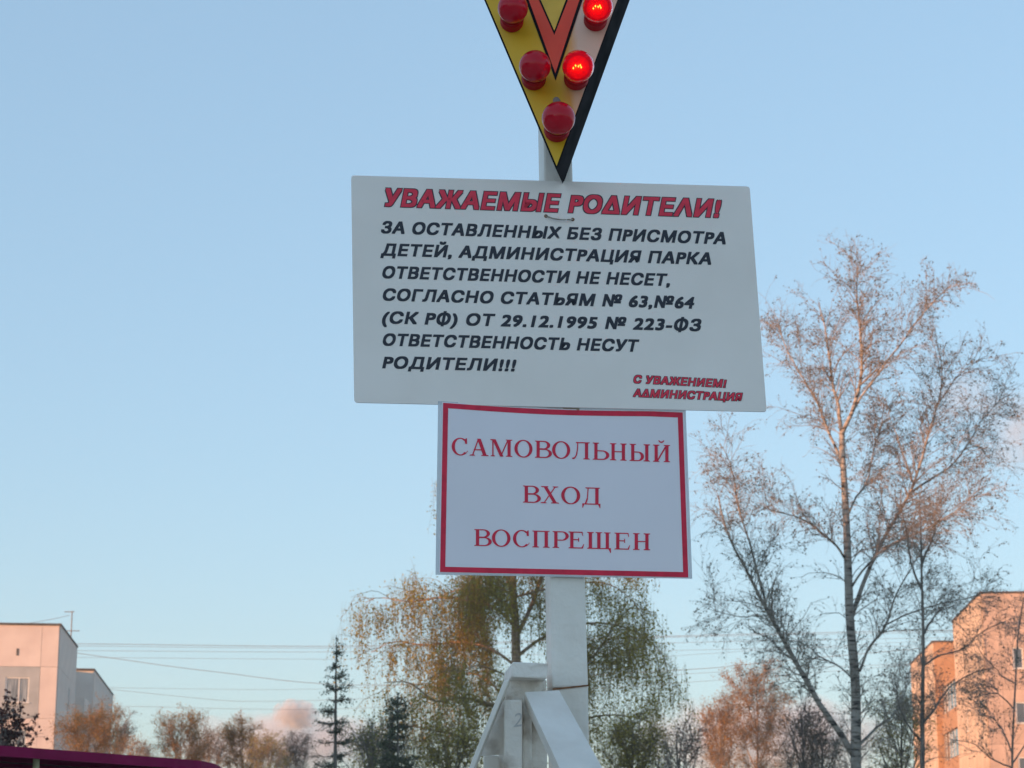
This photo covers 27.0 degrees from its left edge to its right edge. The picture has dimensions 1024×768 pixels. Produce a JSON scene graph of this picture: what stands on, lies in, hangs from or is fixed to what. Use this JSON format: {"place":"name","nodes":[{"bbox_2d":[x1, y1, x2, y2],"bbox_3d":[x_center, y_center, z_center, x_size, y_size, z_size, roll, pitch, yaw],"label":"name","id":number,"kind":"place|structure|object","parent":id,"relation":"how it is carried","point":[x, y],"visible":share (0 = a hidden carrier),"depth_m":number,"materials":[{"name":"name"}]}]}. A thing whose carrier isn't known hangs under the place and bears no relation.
{"place":"outdoors","nodes":[
{"label":"outdoors","id":0,"kind":"place"},
{"bbox_2d":[0,623,113,753],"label":"apartment block","id":1,"kind":"structure","parent":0,"point":[42,675],"depth_m":116.60,"materials":[{"name":"grey paint"}]},
{"bbox_2d":[2,729,26,746],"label":"window","id":2,"kind":"structure","parent":1,"relation":"in","point":[3,729],"depth_m":115.47,"materials":[{"name":"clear glass"}]},
{"bbox_2d":[3,677,29,702],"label":"window","id":3,"kind":"structure","parent":1,"relation":"in","point":[17,685],"depth_m":116.06,"materials":[{"name":"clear glass"}]},
{"bbox_2d":[32,611,79,636],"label":"roof antenna","id":4,"kind":"object","parent":1,"relation":"on","point":[71,630],"visible":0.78,"depth_m":123.67,"materials":[{"name":"grey metal"}]},
{"bbox_2d":[77,646,887,658],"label":"power line","id":5,"kind":"object","parent":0,"point":[398,658],"visible":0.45,"depth_m":167.57,"materials":[{"name":"grey metal"}]},
{"bbox_2d":[78,648,921,684],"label":"power line","id":6,"kind":"object","parent":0,"point":[402,684],"visible":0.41,"depth_m":167.36,"materials":[{"name":"grey metal"}]},
{"bbox_2d":[110,665,905,701],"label":"power line","id":7,"kind":"object","parent":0,"point":[413,696],"visible":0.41,"depth_m":166.90,"materials":[{"name":"grey metal"}]},
{"bbox_2d":[125,664,894,709],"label":"power line","id":8,"kind":"object","parent":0,"point":[425,703],"visible":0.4,"depth_m":166.68,"materials":[{"name":"grey metal"}]},
{"bbox_2d":[0,0,1023,767],"label":"sky","id":9,"kind":"structure","parent":0,"point":[189,458],"materials":[{"name":"blue"}]},
{"bbox_2d":[77,637,950,651],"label":"power line","id":10,"kind":"object","parent":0,"point":[496,648],"visible":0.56,"depth_m":167.71,"materials":[{"name":"grey metal"}]},
{"bbox_2d":[122,632,943,647],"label":"power line","id":11,"kind":"object","parent":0,"point":[509,643],"visible":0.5,"depth_m":167.89,"materials":[{"name":"grey metal"}]},
{"bbox_2d":[125,630,944,646],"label":"power line","id":12,"kind":"object","parent":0,"point":[501,642],"visible":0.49,"depth_m":167.85,"materials":[{"name":"grey metal"}]},
{"bbox_2d":[159,640,938,689],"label":"power line","id":13,"kind":"object","parent":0,"point":[476,677],"visible":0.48,"depth_m":167.01,"materials":[{"name":"grey metal"}]},
{"label":"ground","id":14,"kind":"structure","parent":0,"visible":0},
{"bbox_2d":[0,688,48,747],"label":"dark shrub","id":15,"kind":"object","parent":14,"relation":"on","point":[10,734],"visible":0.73,"depth_m":33.66,"materials":[{"name":"black plant"}]},
{"bbox_2d":[45,691,129,754],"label":"birch","id":16,"kind":"object","parent":14,"relation":"on","point":[79,742],"visible":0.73,"depth_m":90.60,"materials":[{"name":"orange plant"}]},
{"bbox_2d":[0,745,220,767],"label":"canopy","id":17,"kind":"object","parent":14,"relation":"on","point":[17,757],"visible":1,"depth_m":16.30,"materials":[{"name":"purple metal"}]},
{"bbox_2d":[87,704,141,754],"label":"birch","id":18,"kind":"object","parent":14,"relation":"on","point":[124,726],"visible":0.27,"depth_m":93.82,"materials":[{"name":"orange plant"}]},
{"bbox_2d":[119,731,158,756],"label":"shrubby tree","id":19,"kind":"object","parent":14,"relation":"on","point":[141,751],"visible":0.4,"depth_m":88.72,"materials":[{"name":"brown plant"}]},
{"bbox_2d":[150,702,214,760],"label":"birch","id":20,"kind":"object","parent":14,"relation":"on","point":[174,743],"visible":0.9,"depth_m":94.67,"materials":[{"name":"orange plant"}]},
{"bbox_2d":[177,719,236,766],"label":"birch","id":21,"kind":"object","parent":14,"relation":"on","point":[218,754],"visible":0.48,"depth_m":102.47,"materials":[{"name":"orange plant"}]},
{"bbox_2d":[210,707,266,767],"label":"birch","id":22,"kind":"object","parent":14,"relation":"on","point":[231,735],"visible":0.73,"depth_m":96.56,"materials":[{"name":"orange plant"}]},
{"bbox_2d":[240,728,292,767],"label":"birch","id":23,"kind":"object","parent":14,"relation":"on","point":[259,754],"visible":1,"depth_m":92.52,"materials":[{"name":"orange plant"}]},
{"bbox_2d":[279,727,319,767],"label":"birch","id":24,"kind":"object","parent":14,"relation":"on","point":[295,752],"visible":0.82,"depth_m":98.53,"materials":[{"name":"brown plant"}]},
{"bbox_2d":[308,635,358,767],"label":"spruce tree","id":25,"kind":"object","parent":14,"relation":"on","point":[335,756],"visible":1,"depth_m":43.58,"materials":[{"name":"green plant"}]},
{"bbox_2d":[343,707,418,767],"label":"bushy tree","id":26,"kind":"object","parent":14,"relation":"on","point":[369,736],"visible":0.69,"depth_m":49.23,"materials":[{"name":"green plant"}]},
{"bbox_2d":[373,693,422,767],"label":"spruce tree","id":27,"kind":"object","parent":14,"relation":"on","point":[394,759],"visible":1,"depth_m":39.50,"materials":[{"name":"green plant"}]},
{"bbox_2d":[414,714,482,767],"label":"bushy tree","id":28,"kind":"object","parent":14,"relation":"on","point":[462,742],"visible":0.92,"depth_m":49.14,"materials":[{"name":"green plant"}]},
{"bbox_2d":[326,481,704,767],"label":"weeping birch","id":29,"kind":"object","parent":14,"relation":"on","point":[477,602],"visible":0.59,"depth_m":59.59,"materials":[{"name":"green plant"}]},
{"bbox_2d":[590,698,676,767],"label":"bushy tree","id":30,"kind":"object","parent":14,"relation":"on","point":[630,753],"visible":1,"depth_m":49.12,"materials":[{"name":"green plant"}]},
{"bbox_2d":[642,709,724,767],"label":"bushy tree","id":31,"kind":"object","parent":14,"relation":"on","point":[668,761],"visible":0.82,"depth_m":53.28,"materials":[{"name":"brown plant"}]},
{"bbox_2d":[689,686,744,767],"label":"bushy tree","id":32,"kind":"object","parent":14,"relation":"on","point":[720,731],"visible":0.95,"depth_m":80.93,"materials":[{"name":"orange plant"}]},
{"bbox_2d":[695,654,800,767],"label":"bushy tree","id":33,"kind":"object","parent":14,"relation":"on","point":[754,728],"visible":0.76,"depth_m":82.94,"materials":[{"name":"orange plant"}]},
{"bbox_2d":[769,681,846,767],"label":"bushy tree","id":34,"kind":"object","parent":14,"relation":"on","point":[803,728],"visible":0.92,"depth_m":55.30,"materials":[{"name":"brown plant"}]},
{"bbox_2d":[795,711,849,767],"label":"bushy tree","id":35,"kind":"object","parent":14,"relation":"on","point":[830,752],"visible":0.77,"depth_m":55.12,"materials":[{"name":"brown plant"}]},
{"bbox_2d":[681,232,1023,767],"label":"birch tree","id":36,"kind":"object","parent":14,"relation":"on","point":[853,749],"visible":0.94,"depth_m":53.67,"materials":[{"name":"brown plant"}]},
{"bbox_2d":[864,687,940,767],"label":"bushy tree","id":37,"kind":"object","parent":14,"relation":"on","point":[901,751],"visible":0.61,"depth_m":55.21,"materials":[{"name":"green plant"}]},
{"bbox_2d":[849,463,1023,767],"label":"slender tree","id":38,"kind":"object","parent":14,"relation":"on","point":[922,700],"visible":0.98,"depth_m":49.80,"materials":[{"name":"brown plant"}]},
{"bbox_2d":[910,591,1023,767],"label":"apartment block","id":39,"kind":"structure","parent":14,"relation":"on","point":[999,754],"depth_m":113.35,"materials":[{"name":"beige paint"}]},
{"bbox_2d":[942,690,945,714],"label":"window","id":40,"kind":"structure","parent":39,"relation":"in","point":[943,690],"depth_m":131.51,"materials":[{"name":"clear glass"}]},
{"bbox_2d":[944,687,947,712],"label":"window","id":41,"kind":"structure","parent":39,"relation":"in","point":[945,687],"depth_m":130.04,"materials":[{"name":"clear glass"}]},
{"bbox_2d":[944,734,947,760],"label":"window","id":42,"kind":"structure","parent":39,"relation":"in","point":[945,739],"depth_m":130.90,"materials":[{"name":"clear glass"}]},
{"bbox_2d":[947,685,950,711],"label":"window","id":43,"kind":"structure","parent":39,"relation":"in","point":[949,707],"depth_m":128.62,"materials":[{"name":"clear glass"}]},
{"bbox_2d":[947,733,950,758],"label":"window","id":44,"kind":"structure","parent":39,"relation":"in","point":[948,738],"depth_m":129.41,"materials":[{"name":"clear glass"}]},
{"bbox_2d":[949,731,952,757],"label":"window","id":45,"kind":"structure","parent":39,"relation":"in","point":[951,745],"depth_m":128.03,"materials":[{"name":"clear glass"}]},
{"bbox_2d":[950,681,953,709],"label":"window","id":46,"kind":"structure","parent":39,"relation":"in","point":[952,697],"depth_m":127.14,"materials":[{"name":"clear glass"}]},
{"bbox_2d":[952,729,955,756],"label":"window","id":47,"kind":"structure","parent":39,"relation":"in","point":[954,745],"depth_m":126.57,"materials":[{"name":"clear glass"}]},
{"bbox_2d":[953,680,955,706],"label":"window","id":48,"kind":"structure","parent":39,"relation":"in","point":[954,694],"depth_m":126.14,"materials":[{"name":"clear glass"}]},
{"bbox_2d":[955,728,958,755],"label":"window","id":49,"kind":"structure","parent":39,"relation":"in","point":[956,730],"depth_m":125.49,"materials":[{"name":"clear glass"}]},
{"bbox_2d":[1012,647,1023,669],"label":"window","id":50,"kind":"structure","parent":39,"relation":"in","point":[1020,664],"depth_m":110.56,"materials":[{"name":"clear glass"}]},
{"bbox_2d":[1015,702,1023,723],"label":"window","id":51,"kind":"structure","parent":39,"relation":"in","point":[1019,712],"depth_m":109.94,"materials":[{"name":"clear glass"}]},
{"bbox_2d":[1018,757,1023,767],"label":"window","id":52,"kind":"structure","parent":39,"relation":"in","point":[1020,759],"depth_m":109.35,"materials":[{"name":"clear glass"}]},
{"bbox_2d":[934,582,1023,767],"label":"thin sapling","id":53,"kind":"object","parent":14,"relation":"on","point":[984,707],"visible":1,"depth_m":43.64,"materials":[{"name":"brown plant"}]},
{"label":"path","id":54,"kind":"structure","parent":0,"visible":0},
{"bbox_2d":[469,128,601,767],"bbox_3d":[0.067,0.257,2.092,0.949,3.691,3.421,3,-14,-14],"label":"sign post","id":55,"kind":"object","parent":54,"relation":"on","point":[532,722],"visible":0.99,"depth_m":3.62,"materials":[{"name":"white metal"}]},
{"bbox_2d":[484,0,629,182],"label":"lamp sign","id":56,"kind":"object","parent":55,"relation":"attached to","point":[558,52],"visible":1,"depth_m":3.87,"materials":[{"name":"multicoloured metal"}]},
{"bbox_2d":[351,175,765,411],"bbox_3d":[0.077,-0.168,3.848,0.748,0.457,0.014,-1,-13,4],"label":"notice board","id":57,"kind":"object","parent":55,"relation":"attached to","point":[556,294],"visible":1,"depth_m":3.85,"materials":[{"name":"white plastic"}]},
{"bbox_2d":[435,401,691,578],"bbox_3d":[0.090,0.185,3.767,0.449,0.323,0.004,-1,-13,3],"label":"paper sign","id":58,"kind":"object","parent":55,"relation":"attached to","point":[556,492],"visible":1,"depth_m":3.77,"materials":[{"name":"white paper"}]}
]}

